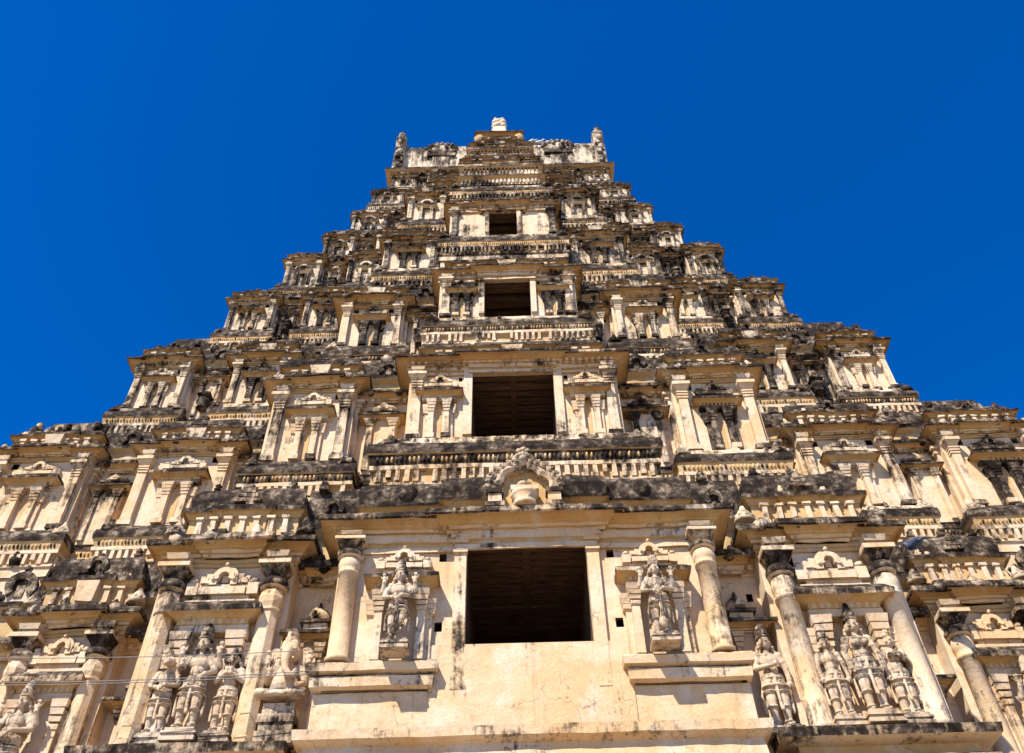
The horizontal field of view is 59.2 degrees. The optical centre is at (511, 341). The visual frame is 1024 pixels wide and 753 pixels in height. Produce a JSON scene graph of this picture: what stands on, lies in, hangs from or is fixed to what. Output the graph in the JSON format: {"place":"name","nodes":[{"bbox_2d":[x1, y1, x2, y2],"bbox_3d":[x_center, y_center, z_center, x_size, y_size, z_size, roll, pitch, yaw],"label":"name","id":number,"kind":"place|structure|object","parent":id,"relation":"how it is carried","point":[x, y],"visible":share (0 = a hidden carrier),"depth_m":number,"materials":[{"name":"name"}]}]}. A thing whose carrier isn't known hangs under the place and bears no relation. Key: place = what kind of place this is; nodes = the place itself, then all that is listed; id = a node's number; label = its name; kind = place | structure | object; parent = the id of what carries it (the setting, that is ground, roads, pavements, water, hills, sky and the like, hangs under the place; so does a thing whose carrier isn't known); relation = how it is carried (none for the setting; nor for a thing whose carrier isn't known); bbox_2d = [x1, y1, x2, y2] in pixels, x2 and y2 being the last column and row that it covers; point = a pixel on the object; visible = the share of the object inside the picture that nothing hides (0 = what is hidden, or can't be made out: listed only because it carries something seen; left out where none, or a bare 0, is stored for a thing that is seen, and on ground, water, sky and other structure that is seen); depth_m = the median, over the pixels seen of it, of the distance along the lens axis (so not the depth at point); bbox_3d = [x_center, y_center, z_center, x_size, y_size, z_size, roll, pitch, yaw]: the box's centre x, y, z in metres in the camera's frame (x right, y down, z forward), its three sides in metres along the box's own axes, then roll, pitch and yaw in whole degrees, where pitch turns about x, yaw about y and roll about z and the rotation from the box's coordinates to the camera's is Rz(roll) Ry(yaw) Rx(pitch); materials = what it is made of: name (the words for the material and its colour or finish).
{"place":"outdoors","nodes":[
{"label":"outdoors","id":0,"kind":"place"},
{"bbox_2d":[0,0,1023,446],"label":"sky","id":1,"kind":"structure","parent":0,"point":[162,161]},
{"label":"ground","id":2,"kind":"structure","parent":0,"visible":0},
{"bbox_2d":[0,117,1023,752],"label":"temple tower","id":3,"kind":"structure","parent":2,"relation":"on","point":[518,403],"depth_m":25.91,"materials":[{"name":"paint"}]},
{"bbox_2d":[0,680,43,752],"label":"statue","id":4,"kind":"object","parent":3,"relation":"on","point":[17,723],"visible":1,"depth_m":22.70,"materials":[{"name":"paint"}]},
{"bbox_2d":[0,671,305,682],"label":"cable","id":5,"kind":"object","parent":3,"relation":"attached to","point":[150,679],"visible":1,"depth_m":19.59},
{"bbox_2d":[0,673,309,685],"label":"cable","id":6,"kind":"object","parent":3,"relation":"attached to","point":[157,681],"visible":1,"depth_m":19.53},
{"bbox_2d":[129,650,182,743],"bbox_3d":[-7.874,7.977,20.231,0.790,2.248,0.641,-2,-48,0],"label":"statue","id":7,"kind":"object","parent":3,"relation":"on","point":[160,700],"visible":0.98,"depth_m":20.08,"materials":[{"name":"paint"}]},
{"bbox_2d":[6,649,312,658],"bbox_3d":[-8.946,6.957,20.052,8.958,0.179,0.018,0,-48,-1],"label":"cable","id":8,"kind":"object","parent":3,"relation":"attached to","point":[159,656],"visible":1,"depth_m":20.03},
{"bbox_2d":[157,623,225,742],"bbox_3d":[-7.178,7.694,20.445,1.122,2.923,0.693,-2,-48,0],"label":"statue","id":9,"kind":"object","parent":3,"relation":"on","point":[195,692],"visible":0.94,"depth_m":20.19,"materials":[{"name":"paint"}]},
{"bbox_2d":[197,646,245,741],"bbox_3d":[-6.416,7.883,20.358,0.725,2.517,0.568,-2,-48,0],"label":"statue","id":10,"kind":"object","parent":3,"relation":"on","point":[226,697],"visible":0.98,"depth_m":20.07,"materials":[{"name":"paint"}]},
{"bbox_2d":[252,627,315,752],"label":"statue","id":11,"kind":"object","parent":3,"relation":"on","point":[278,717],"visible":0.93,"depth_m":20.12,"materials":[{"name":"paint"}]},
{"bbox_2d":[379,559,419,658],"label":"statue","id":12,"kind":"object","parent":3,"relation":"on","point":[391,646],"visible":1,"depth_m":20.37,"materials":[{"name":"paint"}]},
{"bbox_2d":[532,139,544,144],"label":"bird","id":13,"kind":"object","parent":3,"relation":"on","point":[538,142],"visible":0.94,"depth_m":61.81},
{"bbox_2d":[635,552,680,651],"bbox_3d":[3.353,5.805,20.627,0.921,2.422,0.672,-2,-48,0],"label":"statue","id":14,"kind":"object","parent":3,"relation":"on","point":[668,639],"visible":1,"depth_m":20.35,"materials":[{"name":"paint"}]},
{"bbox_2d":[752,622,805,744],"bbox_3d":[5.947,7.640,20.523,0.884,2.773,0.626,-2,-48,0],"label":"statue","id":15,"kind":"object","parent":3,"relation":"on","point":[774,685],"visible":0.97,"depth_m":20.30,"materials":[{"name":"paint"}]},
{"bbox_2d":[814,630,867,725],"bbox_3d":[7.265,7.536,20.369,0.806,2.514,0.539,-2,-48,0],"label":"statue","id":16,"kind":"object","parent":3,"relation":"on","point":[833,679],"visible":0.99,"depth_m":20.11,"materials":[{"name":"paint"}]},
{"bbox_2d":[840,603,906,724],"bbox_3d":[7.999,7.286,20.507,0.969,3.029,0.644,-2,-48,0],"label":"statue","id":17,"kind":"object","parent":3,"relation":"on","point":[865,668],"visible":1,"depth_m":20.18,"materials":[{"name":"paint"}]},
{"bbox_2d":[880,629,936,722],"bbox_3d":[8.724,7.481,20.372,0.722,2.543,0.563,-2,-48,0],"label":"statue","id":18,"kind":"object","parent":3,"relation":"on","point":[900,678],"visible":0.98,"depth_m":20.09,"materials":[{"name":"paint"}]},
{"bbox_2d":[902,536,924,553],"bbox_3d":[11.052,5.562,24.803,0.266,0.508,0.934,13,-50,-12],"label":"bird","id":19,"kind":"object","parent":3,"relation":"on","point":[914,543],"visible":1,"depth_m":24.69},
{"bbox_2d":[1011,654,1023,700],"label":"statue","id":20,"kind":"object","parent":3,"relation":"on","point":[1017,680],"visible":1,"depth_m":22.94,"materials":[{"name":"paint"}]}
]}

